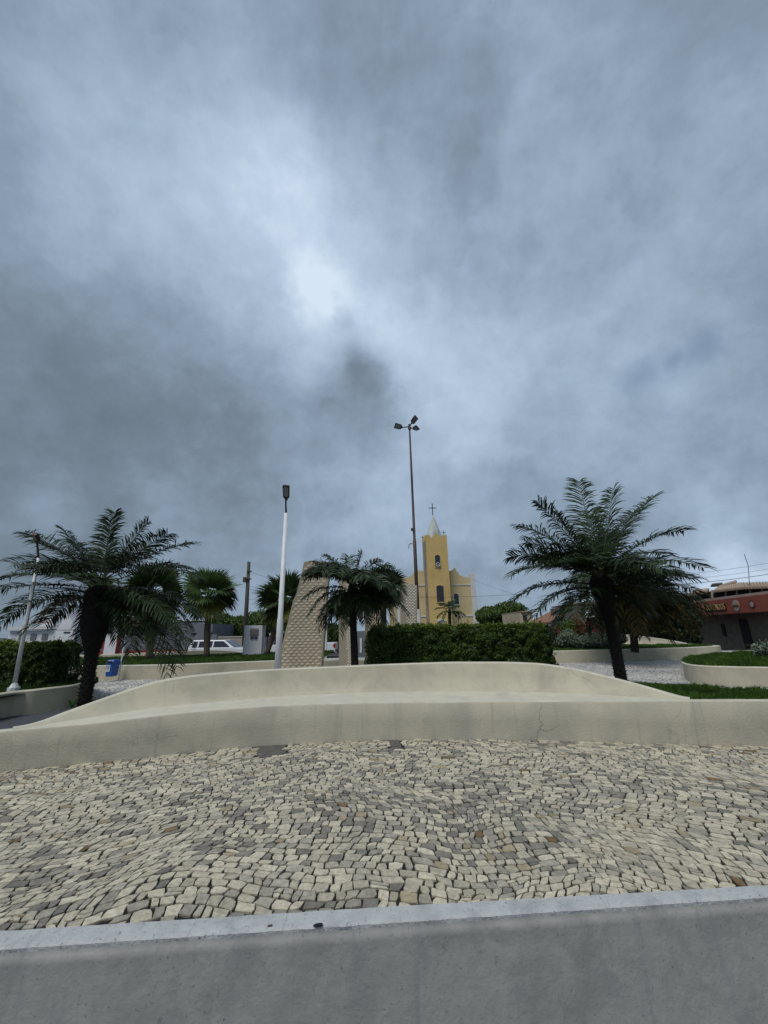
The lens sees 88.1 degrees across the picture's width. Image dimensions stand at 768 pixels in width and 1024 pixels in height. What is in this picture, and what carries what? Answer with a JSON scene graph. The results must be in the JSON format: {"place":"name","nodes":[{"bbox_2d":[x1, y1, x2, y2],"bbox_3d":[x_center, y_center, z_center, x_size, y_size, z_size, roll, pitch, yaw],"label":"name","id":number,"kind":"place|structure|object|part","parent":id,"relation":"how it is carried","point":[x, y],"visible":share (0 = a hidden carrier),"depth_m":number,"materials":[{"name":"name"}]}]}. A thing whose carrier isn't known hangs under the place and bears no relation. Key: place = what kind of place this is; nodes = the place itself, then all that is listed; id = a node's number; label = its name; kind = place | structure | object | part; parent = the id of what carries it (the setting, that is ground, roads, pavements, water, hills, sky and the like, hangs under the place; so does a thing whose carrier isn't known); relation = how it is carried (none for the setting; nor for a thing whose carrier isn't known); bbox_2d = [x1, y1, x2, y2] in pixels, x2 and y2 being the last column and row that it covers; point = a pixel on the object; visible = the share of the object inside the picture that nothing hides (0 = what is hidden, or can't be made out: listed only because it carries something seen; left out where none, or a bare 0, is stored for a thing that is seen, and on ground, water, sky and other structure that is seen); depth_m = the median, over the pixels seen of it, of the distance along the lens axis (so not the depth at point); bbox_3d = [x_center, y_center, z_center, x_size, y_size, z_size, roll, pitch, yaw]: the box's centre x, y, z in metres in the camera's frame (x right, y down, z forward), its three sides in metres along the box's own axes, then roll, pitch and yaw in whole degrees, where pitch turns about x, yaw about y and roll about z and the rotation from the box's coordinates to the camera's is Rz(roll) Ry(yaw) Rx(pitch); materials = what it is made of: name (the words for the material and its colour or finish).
{"place":"outdoors","nodes":[
{"label":"outdoors","id":0,"kind":"place"},
{"bbox_2d":[7,611,83,654],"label":"house","id":1,"kind":"structure","parent":0,"point":[63,632],"depth_m":32.66,"materials":[{"name":"white paint"}]},
{"bbox_2d":[30,634,36,639],"bbox_3d":[-28.778,10.240,32.560,0.475,0.495,0.040,-1,-17,0],"label":"window","id":2,"kind":"structure","parent":1,"relation":"in","point":[33,636],"depth_m":32.55,"materials":[{"name":"grey glass"}]},
{"bbox_2d":[41,634,47,639],"bbox_3d":[-27.827,10.239,32.555,0.475,0.495,0.040,-1,-17,0],"label":"window","id":3,"kind":"structure","parent":1,"relation":"in","point":[44,636],"depth_m":32.54,"materials":[{"name":"grey glass"}]},
{"bbox_2d":[0,673,98,692],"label":"grass","id":4,"kind":"structure","parent":0,"point":[26,686],"depth_m":8.65,"materials":[{"name":"green plant"}]},
{"bbox_2d":[101,622,160,653],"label":"gate pillar","id":5,"kind":"structure","parent":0,"point":[106,648],"depth_m":29.51,"materials":[{"name":"white paint"}]},
{"bbox_2d":[99,633,217,653],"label":"boundary wall","id":6,"kind":"structure","parent":0,"point":[201,637],"depth_m":31.45,"materials":[{"name":"grey paint"}]},
{"bbox_2d":[0,631,364,657],"bbox_3d":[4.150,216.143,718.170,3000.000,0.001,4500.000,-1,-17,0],"label":"ground","id":7,"kind":"structure","parent":0,"point":[360,634],"depth_m":37.14,"materials":[{"name":"grey stone"}]},
{"bbox_2d":[123,616,233,636],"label":"house","id":8,"kind":"structure","parent":7,"relation":"on","point":[222,630],"depth_m":34.73,"materials":[{"name":"grey paint"}]},
{"bbox_2d":[173,620,204,624],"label":"house","id":9,"kind":"structure","parent":7,"relation":"on","point":[192,622],"depth_m":38.62,"materials":[{"name":"white paint"}]},
{"bbox_2d":[188,640,242,651],"bbox_3d":[-10.767,9.286,26.512,4.230,1.449,1.678,-1,-17,0],"label":"estate car","id":10,"kind":"object","parent":7,"relation":"on","point":[229,645],"visible":0.2,"depth_m":25.92,"materials":[{"name":"white paint"}]},
{"bbox_3d":[-11.674,8.661,25.969,0.880,0.370,0.132,-1,-17,0],"label":"window","id":11,"kind":"part","parent":10,"relation":"part of","materials":[{"name":"black glass"}]},
{"bbox_3d":[-10.594,8.640,25.969,1.080,0.370,0.132,-1,-17,0],"label":"window","id":12,"kind":"part","parent":10,"relation":"part of","materials":[{"name":"black glass"}]},
{"bbox_2d":[211,612,242,635],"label":"broadleaf tree","id":13,"kind":"object","parent":7,"relation":"on","point":[228,619],"visible":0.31,"depth_m":39.99,"materials":[{"name":"green plant"}]},
{"bbox_2d":[218,636,242,646],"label":"boundary wall","id":14,"kind":"structure","parent":7,"relation":"on","point":[237,639],"depth_m":34.37,"materials":[{"name":"beige paint"}]},
{"bbox_2d":[242,562,251,646],"bbox_3d":[-12.208,8.480,35.034,0.724,8.227,0.559,-1,-17,0],"label":"utility pole","id":15,"kind":"object","parent":7,"relation":"on","point":[247,579],"visible":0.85,"depth_m":35.25,"materials":[{"name":"grey wood"}]},
{"bbox_2d":[230,609,270,636],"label":"broadleaf tree","id":16,"kind":"object","parent":7,"relation":"on","point":[255,618],"visible":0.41,"depth_m":39.94,"materials":[{"name":"green plant"}]},
{"bbox_2d":[271,642,338,652],"bbox_3d":[-6.427,10.917,32.261,5.420,1.749,1.928,-1,-17,0],"label":"pickup truck","id":17,"kind":"object","parent":7,"relation":"on","point":[332,646],"visible":0.16,"depth_m":31.39,"materials":[{"name":"white paint"}]},
{"bbox_2d":[325,632,326,657],"bbox_3d":[-3.421,6.365,23.688,0.296,5.464,0.296,-8,-18,22],"label":"street pole","id":18,"kind":"object","parent":7,"relation":"on","point":[326,643],"depth_m":23.24,"materials":[{"name":"white metal"}]},
{"bbox_2d":[327,622,338,652],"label":"broadleaf tree","id":19,"kind":"object","parent":7,"relation":"on","point":[330,633],"visible":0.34,"depth_m":37.53,"materials":[{"name":"green plant"}]},
{"bbox_2d":[327,638,364,652],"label":"boundary wall","id":20,"kind":"structure","parent":7,"relation":"on","point":[361,646],"depth_m":37.89,"materials":[{"name":"grey paint"}]},
{"bbox_2d":[0,885,767,1023],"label":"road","id":21,"kind":"structure","parent":7,"relation":"on","point":[694,956],"depth_m":1.93,"materials":[{"name":"grey asphalt"}]},
{"bbox_2d":[313,923,322,926],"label":"dead leaf","id":22,"kind":"object","parent":21,"relation":"on","point":[318,925],"visible":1,"depth_m":1.95,"materials":[{"name":"black plant"}]},
{"bbox_2d":[434,599,465,623],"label":"feather palm","id":23,"kind":"object","parent":7,"relation":"on","point":[448,604],"visible":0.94,"depth_m":23.31,"materials":[{"name":"green plant"}]},
{"bbox_2d":[475,606,488,625],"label":"broadleaf tree","id":24,"kind":"object","parent":7,"relation":"on","point":[478,615],"visible":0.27,"depth_m":49.66,"materials":[{"name":"green plant"}]},
{"bbox_2d":[480,601,528,623],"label":"broadleaf tree","id":25,"kind":"object","parent":7,"relation":"on","point":[494,613],"visible":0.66,"depth_m":46.96,"materials":[{"name":"green plant"}]},
{"bbox_2d":[533,612,560,627],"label":"house","id":26,"kind":"structure","parent":7,"relation":"on","point":[545,619],"depth_m":34.34,"materials":[{"name":"tile"}]},
{"bbox_2d":[550,603,600,632],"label":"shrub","id":27,"kind":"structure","parent":7,"relation":"on","point":[553,609],"depth_m":30.75,"materials":[{"name":"plant"}]},
{"bbox_2d":[600,598,692,639],"bbox_3d":[16.806,7.256,25.720,5.672,4.214,4.288,-1,-17,0],"label":"broadleaf tree","id":28,"kind":"object","parent":7,"relation":"on","point":[654,635],"visible":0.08,"depth_m":24.25,"materials":[{"name":"green plant"}]},
{"bbox_2d":[650,603,704,643],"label":"broadleaf tree","id":29,"kind":"object","parent":7,"relation":"on","point":[684,635],"visible":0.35,"depth_m":23.89,"materials":[{"name":"green plant"}]},
{"bbox_2d":[687,580,767,650],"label":"shop","id":30,"kind":"structure","parent":7,"relation":"on","point":[741,608],"depth_m":25.71,"materials":[{"name":"painted plaster"},{"name":"clay tile"}]},
{"bbox_2d":[720,624,726,635],"bbox_3d":[22.877,7.945,26.718,0.047,0.800,0.365,-5,-17,11],"label":"window","id":31,"kind":"structure","parent":30,"relation":"in","point":[722,625],"depth_m":26.68,"materials":[{"name":"black glass"}]},
{"bbox_2d":[687,574,767,583],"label":"power line","id":32,"kind":"object","parent":30,"relation":"attached to","point":[729,579],"visible":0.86,"depth_m":32.11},
{"bbox_2d":[738,619,752,649],"bbox_3d":[22.410,7.760,24.490,0.047,2.199,0.803,-5,-17,11],"label":"doorway","id":33,"kind":"structure","parent":30,"relation":"in","point":[745,631],"depth_m":24.55,"materials":[{"name":"black"}]},
{"bbox_2d":[745,640,766,649],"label":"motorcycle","id":34,"kind":"object","parent":7,"relation":"on","point":[748,645],"visible":0.1,"depth_m":22.13,"materials":[{"name":"metal"}]},
{"bbox_2d":[264,633,283,651],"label":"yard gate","id":35,"kind":"structure","parent":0,"point":[267,639],"depth_m":35.22,"materials":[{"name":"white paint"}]},
{"bbox_2d":[0,739,767,930],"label":"pavement","id":36,"kind":"structure","parent":0,"point":[276,829],"depth_m":2.94,"materials":[{"name":"stone"}]},
{"bbox_2d":[0,728,12,771],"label":"planter wall","id":37,"kind":"structure","parent":36,"relation":"on","point":[6,750],"depth_m":4.39,"materials":[{"name":"paint"}]},
{"bbox_2d":[690,699,767,746],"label":"planter wall","id":38,"kind":"structure","parent":36,"relation":"on","point":[737,722],"depth_m":4.80,"materials":[{"name":"paint"}]},
{"bbox_2d":[0,0,767,637],"label":"sky","id":39,"kind":"structure","parent":0,"point":[244,244],"materials":[{"name":"grey"}]},
{"bbox_2d":[92,650,767,701],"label":"plaza paving","id":40,"kind":"structure","parent":0,"point":[664,671],"depth_m":12.42,"materials":[{"name":"grey stone"}]},
{"bbox_2d":[0,706,76,728],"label":"gravel path","id":41,"kind":"structure","parent":40,"relation":"on","point":[9,722],"depth_m":7.10,"materials":[{"name":"grey gravel"}]},
{"bbox_2d":[66,697,78,707],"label":"strap leaf plant","id":42,"kind":"object","parent":41,"relation":"on","point":[71,703],"visible":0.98,"depth_m":7.99,"materials":[{"name":"green plant"}]},
{"bbox_2d":[0,508,208,706],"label":"feather palm","id":43,"kind":"object","parent":41,"relation":"on","point":[103,602],"visible":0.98,"depth_m":8.57,"materials":[{"name":"green plant"}]},
{"bbox_2d":[0,670,94,717],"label":"planter wall","id":44,"kind":"structure","parent":40,"relation":"on","point":[30,701],"depth_m":7.65,"materials":[{"name":"beige paint"}]},
{"bbox_2d":[105,635,125,680],"bbox_3d":[-8.724,4.655,12.880,0.272,1.559,0.412,-1,-17,0],"label":"litter bin","id":45,"kind":"object","parent":40,"relation":"on","point":[112,668],"visible":0.98,"depth_m":12.67,"materials":[{"name":"blue plastic"}]},
{"bbox_2d":[80,650,241,657],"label":"garden wall","id":46,"kind":"structure","parent":40,"relation":"on","point":[199,652],"depth_m":18.62,"materials":[{"name":"beige paint"}]},
{"bbox_2d":[72,659,364,679],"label":"planter wall","id":47,"kind":"structure","parent":40,"relation":"on","point":[140,672],"depth_m":13.16,"materials":[{"name":"beige paint"}]},
{"bbox_2d":[274,485,289,668],"bbox_3d":[-3.054,2.002,11.793,0.340,5.814,0.626,-1,-17,0],"label":"park lamp","id":48,"kind":"object","parent":40,"relation":"on","point":[279,630],"visible":0.81,"depth_m":11.78,"materials":[{"name":"white metal"}]},
{"bbox_2d":[281,561,329,667],"bbox_3d":[-2.541,3.363,12.542,1.615,3.614,0.368,-1,-17,0],"label":"monument pylon","id":49,"kind":"object","parent":40,"relation":"on","point":[303,644],"visible":0.76,"depth_m":12.28,"materials":[{"name":"beige stone"}]},
{"bbox_2d":[339,580,350,665],"bbox_3d":[-1.144,3.511,12.052,0.480,3.000,0.328,-1,-17,0],"label":"monument pylon","id":50,"kind":"object","parent":40,"relation":"on","point":[344,652],"visible":0.28,"depth_m":11.77,"materials":[{"name":"concrete"}]},
{"bbox_2d":[12,662,689,769],"bbox_3d":[-0.244,2.693,5.616,8.283,0.898,1.970,0,-17,-3],"label":"curved bench","id":51,"kind":"object","parent":40,"relation":"on","point":[504,701],"visible":0.97,"depth_m":5.29,"materials":[{"name":"paint"}]},
{"bbox_2d":[299,548,411,664],"bbox_3d":[-0.641,2.367,8.605,2.521,3.209,2.350,-1,-17,0],"label":"feather palm","id":52,"kind":"object","parent":40,"relation":"on","point":[353,602],"visible":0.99,"depth_m":8.59,"materials":[{"name":"green plant"}]},
{"bbox_2d":[365,610,379,663],"bbox_3d":[-0.297,3.687,12.928,0.660,3.133,0.518,-1,-17,0],"label":"monument pylon","id":53,"kind":"object","parent":40,"relation":"on","point":[366,627],"visible":0.02,"depth_m":12.70,"materials":[{"name":"beige concrete"}]},
{"bbox_2d":[360,562,407,624],"bbox_3d":[-0.012,3.086,11.155,1.504,3.262,1.573,-1,-17,0],"label":"fan palm","id":54,"kind":"object","parent":40,"relation":"on","point":[400,583],"visible":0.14,"depth_m":11.28,"materials":[{"name":"green plant"}]},
{"bbox_2d":[394,415,420,622],"bbox_3d":[1.760,0.562,22.385,1.728,14.450,1.293,6,-18,-24],"label":"tall street lamp","id":55,"kind":"object","parent":40,"relation":"on","point":[414,419],"visible":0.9,"depth_m":22.82,"materials":[{"name":"metal"}]},
{"bbox_2d":[399,582,416,625],"bbox_3d":[0.851,3.821,13.205,0.602,2.992,0.338,-1,-17,0],"label":"monument pylon","id":56,"kind":"object","parent":40,"relation":"on","point":[410,604],"visible":0.49,"depth_m":13.27,"materials":[{"name":"tile"}]},
{"bbox_2d":[363,613,558,664],"bbox_3d":[1.862,3.513,9.985,4.758,1.954,1.718,-1,-17,0],"label":"hedge","id":57,"kind":"object","parent":40,"relation":"on","point":[416,642],"visible":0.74,"depth_m":9.45,"materials":[{"name":"green plant"}]},
{"bbox_2d":[570,613,588,635],"bbox_3d":[10.167,6.194,20.664,1.241,1.812,1.255,-1,-17,0],"label":"garden shrub","id":58,"kind":"object","parent":40,"relation":"on","point":[580,629],"visible":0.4,"depth_m":20.39,"materials":[{"name":"brown plant"}]},
{"bbox_2d":[553,645,721,662],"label":"planter wall","id":59,"kind":"structure","parent":40,"relation":"on","point":[581,656],"depth_m":16.40,"materials":[{"name":"beige paint"}]},
{"bbox_2d":[622,635,686,644],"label":"garden wall","id":60,"kind":"structure","parent":40,"relation":"on","point":[644,640],"depth_m":19.81,"materials":[{"name":"beige paint"}]},
{"bbox_2d":[681,661,767,686],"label":"round planter","id":61,"kind":"object","parent":40,"relation":"on","point":[733,675],"visible":0.56,"depth_m":9.38,"materials":[{"name":"beige paint"}]},
{"label":"lawn","id":62,"kind":"structure","parent":61,"relation":"in","visible":0},
{"bbox_2d":[557,552,722,652],"bbox_3d":[9.553,3.377,15.176,5.338,3.782,4.637,10,-20,-33],"label":"feather palm","id":63,"kind":"object","parent":62,"relation":"on","point":[632,617],"visible":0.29,"depth_m":14.93,"materials":[{"name":"green plant"}]},
{"bbox_2d":[681,649,767,666],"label":"grass","id":64,"kind":"structure","parent":62,"relation":"on","point":[743,658],"depth_m":10.51,"materials":[{"name":"green plant"}]},
{"bbox_2d":[750,639,767,655],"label":"garden shrub","id":65,"kind":"object","parent":62,"relation":"on","point":[763,650],"visible":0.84,"depth_m":11.70,"materials":[{"name":"green plant"}]},
{"bbox_2d":[389,504,478,632],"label":"church","id":66,"kind":"structure","parent":0,"point":[439,582],"depth_m":60.91,"materials":[{"name":"paint"}]},
{"bbox_2d":[436,585,444,602],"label":"window","id":67,"kind":"structure","parent":66,"relation":"in","point":[440,594],"depth_m":58.95,"materials":[{"name":"grey glass"}]},
{"bbox_2d":[453,593,459,604],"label":"window","id":68,"kind":"structure","parent":66,"relation":"in","point":[456,596],"depth_m":61.49,"materials":[{"name":"grey glass"}]},
{"bbox_2d":[502,611,535,623],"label":"house","id":69,"kind":"structure","parent":0,"point":[513,616],"depth_m":37.84,"materials":[{"name":"beige paint"}]},
{"label":"lawn","id":70,"kind":"structure","parent":0,"visible":0},
{"bbox_2d":[114,557,186,658],"bbox_3d":[-9.752,3.988,16.611,3.149,4.163,3.072,-1,-17,0],"label":"fan palm","id":71,"kind":"object","parent":70,"relation":"on","point":[167,582],"visible":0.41,"depth_m":16.59,"materials":[{"name":"green plant"}]},
{"bbox_2d":[80,650,333,665],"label":"grass","id":72,"kind":"structure","parent":70,"relation":"on","point":[211,658],"depth_m":15.25,"materials":[{"name":"green plant"}]},
{"bbox_2d":[176,566,239,656],"bbox_3d":[-7.569,4.167,17.016,2.808,3.958,2.778,-1,-17,0],"label":"fan palm","id":73,"kind":"object","parent":70,"relation":"on","point":[216,603],"visible":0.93,"depth_m":16.82,"materials":[{"name":"green plant"}]},
{"bbox_2d":[242,625,265,654],"bbox_3d":[-5.867,5.815,17.933,0.839,1.318,0.572,-1,-17,0],"label":"service box","id":74,"kind":"object","parent":70,"relation":"on","point":[254,640],"visible":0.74,"depth_m":17.75,"materials":[{"name":"white paint"}]},
{"bbox_2d":[251,570,300,654],"bbox_3d":[-4.578,4.526,18.008,2.914,3.781,2.768,-1,-17,0],"label":"fan palm","id":75,"kind":"object","parent":70,"relation":"on","point":[269,598],"visible":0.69,"depth_m":17.77,"materials":[{"name":"green plant"}]},
{"label":"lawn","id":76,"kind":"structure","parent":0,"visible":0},
{"bbox_2d":[501,477,716,680],"bbox_3d":[4.351,1.115,7.503,4.245,4.007,2.660,-1,-17,0],"label":"feather palm","id":77,"kind":"object","parent":76,"relation":"on","point":[596,560],"visible":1,"depth_m":7.68,"materials":[{"name":"green plant"}]},
{"bbox_2d":[632,681,767,698],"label":"grass","id":78,"kind":"structure","parent":76,"relation":"on","point":[695,690],"depth_m":5.92,"materials":[{"name":"green plant"}]},
{"label":"lawn","id":79,"kind":"structure","parent":0,"visible":0},
{"bbox_2d":[552,627,563,647],"bbox_3d":[8.106,5.932,18.453,1.318,1.160,1.110,-1,-17,0],"label":"garden shrub","id":80,"kind":"object","parent":79,"relation":"on","point":[559,631],"visible":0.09,"depth_m":18.54,"materials":[{"name":"green plant"}]},
{"bbox_2d":[553,618,576,632],"bbox_3d":[9.535,6.315,20.785,1.408,1.459,1.482,-1,-17,0],"label":"garden shrub","id":81,"kind":"object","parent":79,"relation":"on","point":[566,625],"visible":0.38,"depth_m":20.50,"materials":[{"name":"green plant"}]},
{"bbox_2d":[554,629,579,647],"bbox_3d":[8.236,5.655,17.704,1.038,0.844,1.204,8,-19,-28],"label":"garden shrub","id":82,"kind":"object","parent":79,"relation":"on","point":[564,639],"visible":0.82,"depth_m":17.58,"materials":[{"name":"green plant"}]},
{"bbox_2d":[567,635,595,647],"bbox_3d":[8.611,5.713,17.362,1.052,0.649,1.343,-1,-17,0],"label":"garden shrub","id":83,"kind":"object","parent":79,"relation":"on","point":[581,641],"visible":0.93,"depth_m":17.00,"materials":[{"name":"green plant"}]},
{"bbox_2d":[582,631,608,647],"bbox_3d":[9.367,5.716,17.581,1.178,0.824,1.222,11,-20,-35],"label":"garden shrub","id":84,"kind":"object","parent":79,"relation":"on","point":[605,643],"visible":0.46,"depth_m":17.29,"materials":[{"name":"green plant"}]},
{"bbox_2d":[601,633,627,646],"bbox_3d":[10.181,5.725,17.737,1.187,0.714,1.210,-1,-17,0],"label":"garden shrub","id":85,"kind":"object","parent":79,"relation":"on","point":[621,640],"visible":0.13,"depth_m":17.33,"materials":[{"name":"green plant"}]},
{"bbox_2d":[553,642,711,650],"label":"grass","id":86,"kind":"structure","parent":79,"relation":"on","point":[646,645],"depth_m":17.14,"materials":[{"name":"green plant"}]},
{"label":"lawn","id":87,"kind":"structure","parent":0,"visible":0},
{"bbox_2d":[6,532,40,691],"bbox_3d":[-7.461,2.007,8.247,0.229,3.181,0.425,-9,-18,25],"label":"park lamp","id":88,"kind":"object","parent":87,"relation":"on","point":[14,686],"visible":0.97,"depth_m":8.19,"materials":[{"name":"white metal"}]},
{"bbox_2d":[0,631,82,685],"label":"hedge","id":89,"kind":"object","parent":87,"relation":"on","point":[49,662],"visible":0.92,"depth_m":9.15,"materials":[{"name":"green plant"}]}
]}

